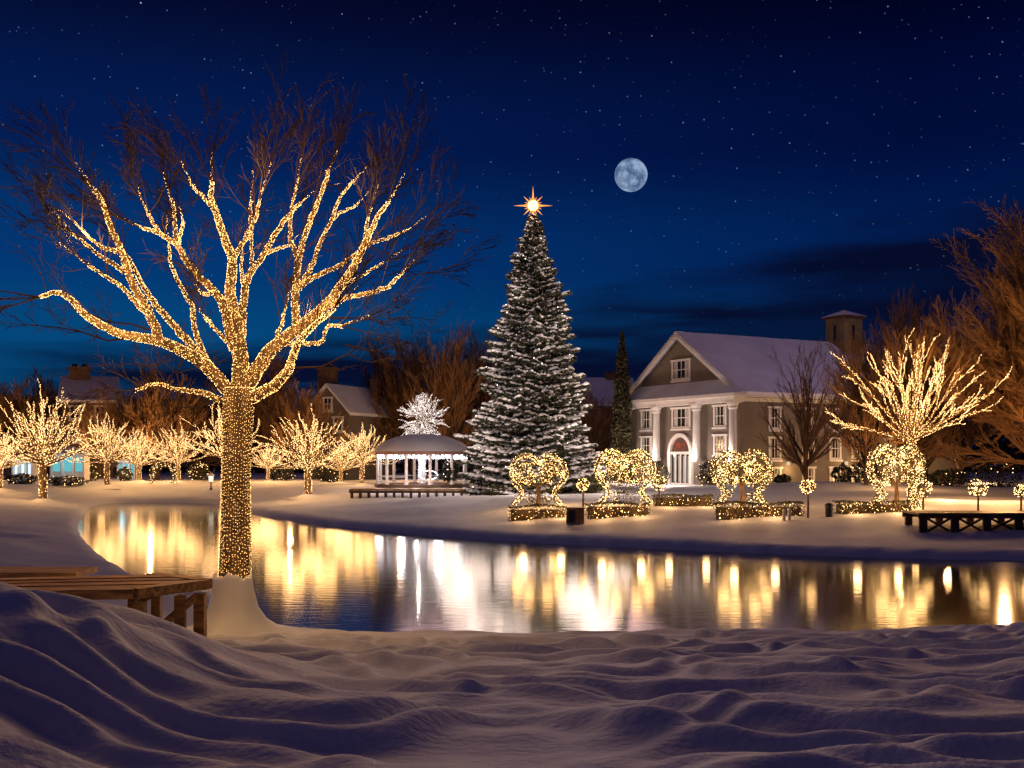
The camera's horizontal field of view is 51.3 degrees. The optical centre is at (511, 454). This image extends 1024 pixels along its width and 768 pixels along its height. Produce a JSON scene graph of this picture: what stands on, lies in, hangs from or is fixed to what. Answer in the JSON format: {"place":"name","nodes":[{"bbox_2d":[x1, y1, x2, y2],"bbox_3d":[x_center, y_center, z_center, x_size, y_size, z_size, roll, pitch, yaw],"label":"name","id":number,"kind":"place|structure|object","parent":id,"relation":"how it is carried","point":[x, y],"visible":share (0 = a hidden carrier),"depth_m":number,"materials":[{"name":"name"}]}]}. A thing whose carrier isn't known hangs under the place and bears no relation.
{"place":"outdoors","nodes":[
{"label":"outdoors","id":0,"kind":"place"},
{"bbox_2d":[7,454,37,480],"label":"kiosk","id":1,"kind":"object","parent":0,"point":[29,468],"visible":0.45,"depth_m":112.17,"materials":[{"name":"white paint"}]},
{"bbox_2d":[15,464,30,474],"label":"window","id":2,"kind":"structure","parent":1,"relation":"in","point":[29,465],"depth_m":112.16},
{"bbox_2d":[0,456,1023,767],"bbox_3d":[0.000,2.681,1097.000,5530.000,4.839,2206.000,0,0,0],"label":"ground","id":3,"kind":"structure","parent":0,"point":[84,682],"depth_m":9.20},
{"bbox_2d":[0,424,32,491],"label":"park tree","id":4,"kind":"object","parent":3,"relation":"on","point":[3,466],"visible":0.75,"depth_m":87.96,"materials":[{"name":"yellow plant"}]},
{"bbox_2d":[3,473,38,483],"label":"shrub","id":5,"kind":"object","parent":3,"relation":"on","point":[15,477],"visible":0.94,"depth_m":99.56,"materials":[{"name":"green plant"}]},
{"bbox_2d":[0,373,61,477],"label":"bare tree","id":6,"kind":"object","parent":3,"relation":"on","point":[6,407],"visible":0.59,"depth_m":127.28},
{"bbox_2d":[13,365,61,474],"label":"bare tree","id":7,"kind":"object","parent":3,"relation":"on","point":[51,394],"visible":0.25,"depth_m":138.90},
{"bbox_2d":[0,567,97,577],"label":"dock","id":8,"kind":"object","parent":3,"relation":"on","point":[11,572],"visible":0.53,"depth_m":17.91,"materials":[{"name":"brown wood"}]},
{"bbox_2d":[0,378,107,503],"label":"park tree","id":9,"kind":"object","parent":3,"relation":"on","point":[43,459],"visible":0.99,"depth_m":80.72,"materials":[{"name":"brown plant"}]},
{"bbox_2d":[47,475,89,485],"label":"shrub","id":10,"kind":"object","parent":3,"relation":"on","point":[54,480],"visible":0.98,"depth_m":98.45,"materials":[{"name":"green plant"}]},
{"bbox_2d":[50,446,96,482],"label":"kiosk","id":11,"kind":"object","parent":3,"relation":"on","point":[64,467],"visible":0.56,"depth_m":104.17,"materials":[{"name":"white paint"}]},
{"bbox_2d":[53,458,81,470],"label":"window","id":12,"kind":"structure","parent":11,"relation":"in","point":[67,465],"depth_m":104.16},
{"bbox_2d":[57,363,119,477],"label":"house","id":13,"kind":"structure","parent":3,"relation":"on","point":[84,382],"depth_m":131.28,"materials":[{"name":"brick"}]},
{"bbox_2d":[68,428,80,443],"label":"window","id":14,"kind":"structure","parent":13,"relation":"in","point":[75,430],"depth_m":130.20,"materials":[{"name":"yellow paint"}]},
{"bbox_2d":[68,405,81,420],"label":"window","id":15,"kind":"structure","parent":13,"relation":"in","point":[71,417],"depth_m":130.20,"materials":[{"name":"white paint"}]},
{"bbox_2d":[93,405,105,420],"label":"window","id":16,"kind":"structure","parent":13,"relation":"in","point":[101,406],"depth_m":131.06,"materials":[{"name":"white paint"}]},
{"bbox_2d":[90,463,100,480],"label":"shrub","id":17,"kind":"object","parent":3,"relation":"on","point":[94,468],"visible":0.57,"depth_m":111.91,"materials":[{"name":"green plant"}]},
{"bbox_2d":[0,572,211,636],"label":"dock","id":18,"kind":"object","parent":3,"relation":"on","point":[138,592],"visible":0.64,"depth_m":15.88,"materials":[{"name":"brown wood"}]},
{"bbox_2d":[62,413,151,489],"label":"park tree","id":19,"kind":"object","parent":3,"relation":"on","point":[107,455],"visible":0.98,"depth_m":99.73,"materials":[{"name":"yellow plant"}]},
{"bbox_2d":[74,385,165,468],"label":"bare tree","id":20,"kind":"object","parent":3,"relation":"on","point":[114,418],"visible":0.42,"depth_m":116.70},
{"bbox_2d":[114,466,133,480],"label":"shrub","id":21,"kind":"object","parent":3,"relation":"on","point":[119,474],"visible":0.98,"depth_m":112.81,"materials":[{"name":"green plant"}]},
{"bbox_2d":[113,455,136,479],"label":"kiosk","id":22,"kind":"object","parent":3,"relation":"on","point":[120,465],"visible":0.38,"depth_m":116.12,"materials":[{"name":"white paint"}]},
{"bbox_2d":[116,428,173,482],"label":"park tree","id":23,"kind":"object","parent":3,"relation":"on","point":[138,461],"visible":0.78,"depth_m":105.82,"materials":[{"name":"yellow plant"}]},
{"bbox_2d":[103,359,211,479],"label":"bare tree","id":24,"kind":"object","parent":3,"relation":"on","point":[166,420],"visible":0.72,"depth_m":114.96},
{"bbox_2d":[149,460,177,483],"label":"light arch","id":25,"kind":"structure","parent":3,"relation":"on","point":[152,475],"depth_m":103.97,"materials":[{"name":"yellow plant"}]},
{"bbox_2d":[145,422,210,482],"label":"park tree","id":26,"kind":"object","parent":3,"relation":"on","point":[178,455],"visible":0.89,"depth_m":107.78,"materials":[{"name":"yellow plant"}]},
{"bbox_2d":[149,377,222,478],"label":"bare tree","id":27,"kind":"object","parent":3,"relation":"on","point":[210,427],"visible":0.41,"depth_m":123.24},
{"bbox_2d":[186,460,212,479],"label":"shrub","id":28,"kind":"object","parent":3,"relation":"on","point":[201,471],"visible":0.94,"depth_m":115.69,"materials":[{"name":"green plant"}]},
{"bbox_2d":[207,473,214,489],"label":"lantern post","id":29,"kind":"object","parent":3,"relation":"on","point":[210,475],"visible":1,"depth_m":99.86,"materials":[{"name":"metal"}]},
{"bbox_2d":[172,402,275,483],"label":"park tree","id":30,"kind":"object","parent":3,"relation":"on","point":[213,452],"visible":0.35,"depth_m":105.54,"materials":[{"name":"yellow plant"}]},
{"bbox_2d":[0,46,501,634],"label":"bare tree","id":31,"kind":"object","parent":3,"relation":"on","point":[234,608],"visible":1,"depth_m":17.71,"materials":[{"name":"brown plant"}]},
{"bbox_2d":[217,345,309,478],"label":"bare tree","id":32,"kind":"object","parent":3,"relation":"on","point":[265,406],"visible":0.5,"depth_m":124.68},
{"bbox_2d":[250,443,289,481],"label":"park tree","id":33,"kind":"object","parent":3,"relation":"on","point":[266,465],"visible":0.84,"depth_m":107.84,"materials":[{"name":"yellow plant"}]},
{"bbox_2d":[270,467,294,480],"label":"shrub","id":34,"kind":"object","parent":3,"relation":"on","point":[281,475],"visible":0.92,"depth_m":111.67,"materials":[{"name":"green plant"}]},
{"bbox_2d":[262,378,353,479],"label":"bare tree","id":35,"kind":"object","parent":3,"relation":"on","point":[306,416],"visible":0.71,"depth_m":115.19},
{"bbox_2d":[254,405,374,499],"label":"park tree","id":36,"kind":"object","parent":3,"relation":"on","point":[307,458],"visible":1,"depth_m":83.73,"materials":[{"name":"brown plant"}]},
{"bbox_2d":[313,464,347,481],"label":"shrub","id":37,"kind":"object","parent":3,"relation":"on","point":[320,473],"visible":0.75,"depth_m":107.48,"materials":[{"name":"green plant"}]},
{"bbox_2d":[317,444,358,482],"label":"park tree","id":38,"kind":"object","parent":3,"relation":"on","point":[341,466],"visible":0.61,"depth_m":103.81,"materials":[{"name":"yellow plant"}]},
{"bbox_2d":[305,364,393,479],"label":"house","id":39,"kind":"structure","parent":3,"relation":"on","point":[351,403],"depth_m":127.02,"materials":[{"name":"brick"}]},
{"bbox_2d":[322,397,333,412],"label":"window","id":40,"kind":"structure","parent":39,"relation":"in","point":[326,399],"depth_m":124.73,"materials":[{"name":"white paint"}]},
{"bbox_2d":[332,416,342,432],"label":"window","id":41,"kind":"structure","parent":39,"relation":"in","point":[340,428],"depth_m":124.27,"materials":[{"name":"white paint"}]},
{"bbox_2d":[329,424,400,484],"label":"park tree","id":42,"kind":"object","parent":3,"relation":"on","point":[362,460],"visible":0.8,"depth_m":94.81,"materials":[{"name":"yellow plant"}]},
{"bbox_2d":[354,334,412,435],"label":"bare tree","id":43,"kind":"object","parent":3,"relation":"on","point":[376,367],"visible":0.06,"depth_m":137.28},
{"bbox_2d":[349,488,464,497],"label":"boardwalk","id":44,"kind":"structure","parent":3,"relation":"on","point":[402,491],"depth_m":80.51,"materials":[{"name":"brown wood"}]},
{"bbox_2d":[367,326,459,477],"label":"bare tree","id":45,"kind":"object","parent":3,"relation":"on","point":[393,405],"visible":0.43,"depth_m":130.28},
{"bbox_2d":[372,434,468,487],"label":"gazebo","id":46,"kind":"object","parent":3,"relation":"on","point":[421,446],"visible":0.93,"depth_m":87.32,"materials":[{"name":"white paint"}]},
{"bbox_2d":[419,470,437,483],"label":"light ornament","id":47,"kind":"object","parent":46,"relation":"on","point":[428,479],"visible":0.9,"depth_m":87.96,"materials":[{"name":"white paint"}]},
{"bbox_2d":[398,392,448,435],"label":"park tree","id":48,"kind":"object","parent":3,"relation":"on","point":[421,417],"visible":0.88,"depth_m":99.83,"materials":[{"name":"white plant"}]},
{"bbox_2d":[402,317,486,461],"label":"bare tree","id":49,"kind":"object","parent":3,"relation":"on","point":[451,391],"visible":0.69,"depth_m":126.71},
{"bbox_2d":[438,459,461,483],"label":"potted conifer","id":50,"kind":"object","parent":3,"relation":"on","point":[446,473],"visible":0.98,"depth_m":87.48,"materials":[{"name":"green plant"}]},
{"bbox_2d":[444,326,501,457],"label":"bare tree","id":51,"kind":"object","parent":3,"relation":"on","point":[481,397],"visible":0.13,"depth_m":133.04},
{"bbox_2d":[479,483,507,495],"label":"shrub","id":52,"kind":"object","parent":3,"relation":"on","point":[487,491],"visible":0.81,"depth_m":75.55,"materials":[{"name":"green plant"}]},
{"bbox_2d":[0,395,1023,473],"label":"wood","id":53,"kind":"object","parent":3,"relation":"on","point":[1004,447],"visible":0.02,"depth_m":166.21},
{"bbox_2d":[508,503,566,521],"bbox_3d":[1.345,3.105,56.981,3.185,1.049,1.077,0,0,0],"label":"hedge","id":54,"kind":"object","parent":3,"relation":"on","point":[517,514],"visible":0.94,"depth_m":56.72,"materials":[{"name":"green plant"}]},
{"bbox_2d":[508,451,568,506],"bbox_3d":[1.516,1.399,61.012,3.552,3.314,1.025,0,0,0],"label":"heart topiary","id":55,"kind":"object","parent":3,"relation":"on","point":[530,475],"visible":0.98,"depth_m":60.91,"materials":[{"name":"plant"}]},
{"bbox_2d":[453,214,625,495],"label":"christmas tree","id":56,"kind":"object","parent":3,"relation":"on","point":[534,379],"visible":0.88,"depth_m":77.73,"materials":[{"name":"green plant"}]},
{"bbox_2d":[515,192,550,213],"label":"star topper","id":57,"kind":"object","parent":56,"relation":"on","point":[532,205],"visible":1,"depth_m":79.94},
{"bbox_2d":[565,507,584,523],"bbox_3d":[3.218,3.087,54.500,0.980,0.820,0.840,0,0,0],"label":"planter box","id":58,"kind":"object","parent":3,"relation":"on","point":[574,515],"visible":1,"depth_m":54.12,"materials":[{"name":"brown wood"}]},
{"bbox_2d":[577,478,588,506],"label":"ball topiary","id":59,"kind":"object","parent":3,"relation":"on","point":[584,486],"visible":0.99,"depth_m":56.94,"materials":[{"name":"yellow plant"}]},
{"bbox_2d":[575,475,604,492],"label":"shrub","id":60,"kind":"object","parent":3,"relation":"on","point":[589,489],"visible":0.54,"depth_m":77.55,"materials":[{"name":"green plant"}]},
{"bbox_2d":[576,381,613,455],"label":"bare tree","id":61,"kind":"object","parent":3,"relation":"on","point":[595,420],"visible":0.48,"depth_m":139.28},
{"bbox_2d":[577,370,633,468],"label":"house","id":62,"kind":"structure","parent":3,"relation":"on","point":[604,388],"depth_m":147.24,"materials":[{"name":"brick"}]},
{"bbox_2d":[585,501,650,519],"bbox_3d":[5.484,2.868,55.481,3.468,1.073,1.182,0,0,0],"label":"hedge","id":63,"kind":"object","parent":3,"relation":"on","point":[599,512],"visible":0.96,"depth_m":55.17,"materials":[{"name":"green plant"}]},
{"bbox_2d":[609,331,634,481],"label":"cypress","id":64,"kind":"object","parent":3,"relation":"on","point":[622,413],"visible":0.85,"depth_m":111.48,"materials":[{"name":"green plant"}]},
{"bbox_2d":[592,448,657,504],"bbox_3d":[6.368,1.225,59.987,3.744,3.365,1.040,0,0,0],"label":"heart topiary","id":65,"kind":"object","parent":3,"relation":"on","point":[609,470],"visible":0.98,"depth_m":59.87,"materials":[{"name":"plant"}]},
{"bbox_2d":[651,474,666,497],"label":"ball topiary","id":66,"kind":"object","parent":3,"relation":"on","point":[660,486],"visible":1,"depth_m":59.92,"materials":[{"name":"yellow plant"}]},
{"bbox_2d":[650,461,671,484],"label":"shrub","id":67,"kind":"object","parent":3,"relation":"on","point":[662,466],"visible":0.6,"depth_m":100.75,"materials":[{"name":"green plant"}]},
{"bbox_2d":[651,493,714,506],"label":"hedge","id":68,"kind":"object","parent":3,"relation":"on","point":[686,500],"visible":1,"depth_m":58.22,"materials":[{"name":"green plant"}]},
{"bbox_2d":[696,460,718,485],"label":"shrub","id":69,"kind":"object","parent":3,"relation":"on","point":[705,474],"visible":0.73,"depth_m":96.86,"materials":[{"name":"green plant"}]},
{"bbox_2d":[709,448,774,506],"bbox_3d":[12.277,1.222,57.046,3.429,3.265,1.091,0,0,0],"label":"heart topiary","id":70,"kind":"object","parent":3,"relation":"on","point":[748,476],"visible":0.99,"depth_m":56.90,"materials":[{"name":"plant"}]},
{"bbox_2d":[713,500,804,520],"bbox_3d":[12.210,2.758,52.975,4.467,1.041,1.180,0,0,0],"label":"hedge","id":71,"kind":"object","parent":3,"relation":"on","point":[726,513],"visible":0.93,"depth_m":52.67,"materials":[{"name":"green plant"}]},
{"bbox_2d":[773,474,791,482],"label":"shrub","id":72,"kind":"object","parent":3,"relation":"on","point":[782,478],"visible":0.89,"depth_m":95.64,"materials":[{"name":"green plant"}]},
{"bbox_2d":[618,310,956,484],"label":"manor house","id":73,"kind":"structure","parent":3,"relation":"on","point":[695,398],"depth_m":105.34,"materials":[{"name":"white paint"}]},
{"bbox_2d":[639,409,652,431],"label":"window","id":74,"kind":"structure","parent":73,"relation":"in","point":[646,414],"depth_m":112.05,"materials":[{"name":"white paint"}]},
{"bbox_2d":[639,436,652,456],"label":"window","id":75,"kind":"structure","parent":73,"relation":"in","point":[646,441],"depth_m":111.94,"materials":[{"name":"white paint"}]},
{"bbox_2d":[670,406,690,430],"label":"window","id":76,"kind":"structure","parent":73,"relation":"in","point":[680,416],"depth_m":106.84,"materials":[{"name":"white paint"}]},
{"bbox_2d":[667,433,693,483],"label":"door","id":77,"kind":"structure","parent":73,"relation":"in","point":[680,464],"depth_m":106.84,"materials":[{"name":"white paint"}]},
{"bbox_2d":[670,358,691,382],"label":"window","id":78,"kind":"structure","parent":73,"relation":"in","point":[680,368],"depth_m":106.84,"materials":[{"name":"white paint"}]},
{"bbox_2d":[712,404,727,428],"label":"window","id":79,"kind":"structure","parent":73,"relation":"in","point":[719,411],"depth_m":101.58,"materials":[{"name":"white paint"}]},
{"bbox_2d":[712,434,727,456],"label":"window","id":80,"kind":"structure","parent":73,"relation":"in","point":[719,440],"depth_m":101.73,"materials":[{"name":"white paint"}]},
{"bbox_2d":[767,406,782,431],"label":"window","id":81,"kind":"structure","parent":73,"relation":"in","point":[772,419],"depth_m":100.83,"materials":[{"name":"white paint"}]},
{"bbox_2d":[767,436,782,461],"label":"window","id":82,"kind":"structure","parent":73,"relation":"in","point":[773,453],"depth_m":100.83,"materials":[{"name":"white paint"}]},
{"bbox_2d":[767,467,782,482],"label":"window","id":83,"kind":"structure","parent":73,"relation":"in","point":[777,470],"depth_m":100.83,"materials":[{"name":"white paint"}]},
{"bbox_2d":[802,466,816,481],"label":"window","id":84,"kind":"structure","parent":73,"relation":"in","point":[811,469],"depth_m":103.13,"materials":[{"name":"white paint"}]},
{"bbox_2d":[828,466,840,481],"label":"window","id":85,"kind":"structure","parent":73,"relation":"in","point":[831,468],"depth_m":104.39,"materials":[{"name":"white paint"}]},
{"bbox_2d":[828,437,842,460],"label":"window","id":86,"kind":"structure","parent":73,"relation":"in","point":[834,455],"depth_m":104.62,"materials":[{"name":"white paint"}]},
{"bbox_2d":[851,437,862,460],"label":"window","id":87,"kind":"structure","parent":73,"relation":"in","point":[852,456],"depth_m":105.91,"materials":[{"name":"white paint"}]},
{"bbox_2d":[883,438,895,460],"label":"window","id":88,"kind":"structure","parent":73,"relation":"in","point":[883,438],"depth_m":108.15,"materials":[{"name":"white paint"}]},
{"bbox_2d":[883,466,896,481],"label":"window","id":89,"kind":"structure","parent":73,"relation":"in","point":[888,467],"depth_m":108.23,"materials":[{"name":"white paint"}]},
{"bbox_2d":[754,333,850,494],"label":"bare tree","id":90,"kind":"object","parent":3,"relation":"on","point":[806,428],"visible":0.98,"depth_m":73.81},
{"bbox_2d":[800,479,815,517],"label":"ball topiary","id":91,"kind":"object","parent":3,"relation":"on","point":[808,490],"visible":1,"depth_m":51.96,"materials":[{"name":"green plant"}]},
{"bbox_2d":[825,503,832,516],"bbox_3d":[15.449,2.668,52.000,0.420,0.680,0.409,0,0,0],"label":"litter bin","id":92,"kind":"object","parent":3,"relation":"on","point":[828,509],"visible":1,"depth_m":51.85,"materials":[{"name":"metal"}]},
{"bbox_2d":[830,462,854,481],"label":"shrub","id":93,"kind":"object","parent":3,"relation":"on","point":[840,468],"visible":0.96,"depth_m":89.73,"materials":[{"name":"green plant"}]},
{"bbox_2d":[847,460,882,482],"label":"shrub","id":94,"kind":"object","parent":3,"relation":"on","point":[859,475],"visible":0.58,"depth_m":88.75,"materials":[{"name":"green plant"}]},
{"bbox_2d":[813,320,917,484],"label":"bare tree","id":95,"kind":"object","parent":3,"relation":"on","point":[863,418],"visible":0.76,"depth_m":83.31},
{"bbox_2d":[832,500,916,514],"bbox_3d":[17.962,2.591,52.976,3.948,0.805,1.168,0,0,0],"label":"hedge","id":96,"kind":"object","parent":3,"relation":"on","point":[863,507],"visible":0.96,"depth_m":52.67,"materials":[{"name":"green plant"}]},
{"bbox_2d":[865,442,927,506],"bbox_3d":[20.149,1.092,55.987,3.157,3.582,0.958,0,0,0],"label":"heart topiary","id":97,"kind":"object","parent":3,"relation":"on","point":[877,450],"visible":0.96,"depth_m":55.89,"materials":[{"name":"metal"}]},
{"bbox_2d":[856,283,959,481],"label":"bare tree","id":98,"kind":"object","parent":3,"relation":"on","point":[901,323],"visible":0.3,"depth_m":87.35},
{"bbox_2d":[817,317,1012,504],"bbox_3d":[21.767,-2.333,57.747,9.645,10.696,9.078,0,0,26],"label":"park tree","id":99,"kind":"object","parent":3,"relation":"on","point":[913,433],"visible":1,"depth_m":57.68,"materials":[{"name":"brown plant"}]},
{"bbox_2d":[913,480,931,508],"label":"ball topiary","id":100,"kind":"object","parent":3,"relation":"on","point":[929,487],"visible":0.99,"depth_m":53.95,"materials":[{"name":"green plant"}]},
{"bbox_2d":[880,296,970,482],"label":"bare tree","id":101,"kind":"object","parent":3,"relation":"on","point":[946,440],"visible":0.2,"depth_m":91.02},
{"bbox_2d":[926,468,972,485],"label":"shrub","id":102,"kind":"object","parent":3,"relation":"on","point":[932,477],"visible":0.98,"depth_m":85.59,"materials":[{"name":"green plant"}]},
{"bbox_2d":[897,287,1003,484],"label":"bare tree","id":103,"kind":"object","parent":3,"relation":"on","point":[964,428],"visible":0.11,"depth_m":98.79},
{"bbox_2d":[902,511,1023,532],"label":"boardwalk","id":104,"kind":"structure","parent":3,"relation":"on","point":[955,517],"depth_m":47.52,"materials":[{"name":"brown wood"}]},
{"bbox_2d":[909,195,1023,470],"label":"bare tree","id":105,"kind":"object","parent":3,"relation":"on","point":[1007,411],"visible":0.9,"depth_m":72.07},
{"bbox_2d":[968,479,987,510],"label":"ball topiary","id":106,"kind":"object","parent":3,"relation":"on","point":[977,489],"visible":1,"depth_m":51.94,"materials":[{"name":"green plant"}]},
{"bbox_2d":[970,453,1023,486],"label":"shrub","id":107,"kind":"object","parent":3,"relation":"on","point":[1004,480],"visible":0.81,"depth_m":87.68,"materials":[{"name":"green plant"}]},
{"bbox_2d":[1014,485,1023,510],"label":"ball topiary","id":108,"kind":"object","parent":3,"relation":"on","point":[1018,488],"visible":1,"depth_m":51.95,"materials":[{"name":"green plant"}]},
{"bbox_2d":[0,0,1023,455],"label":"sky","id":109,"kind":"structure","parent":0,"point":[803,160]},
{"bbox_2d":[615,158,647,191],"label":"moon","id":110,"kind":"object","parent":109,"relation":"in","point":[631,174],"visible":1,"depth_m":2571.98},
{"bbox_2d":[78,503,1023,632],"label":"water","id":111,"kind":"structure","parent":0,"point":[307,575],"depth_m":35.43,"materials":[{"name":"blue liquid"}]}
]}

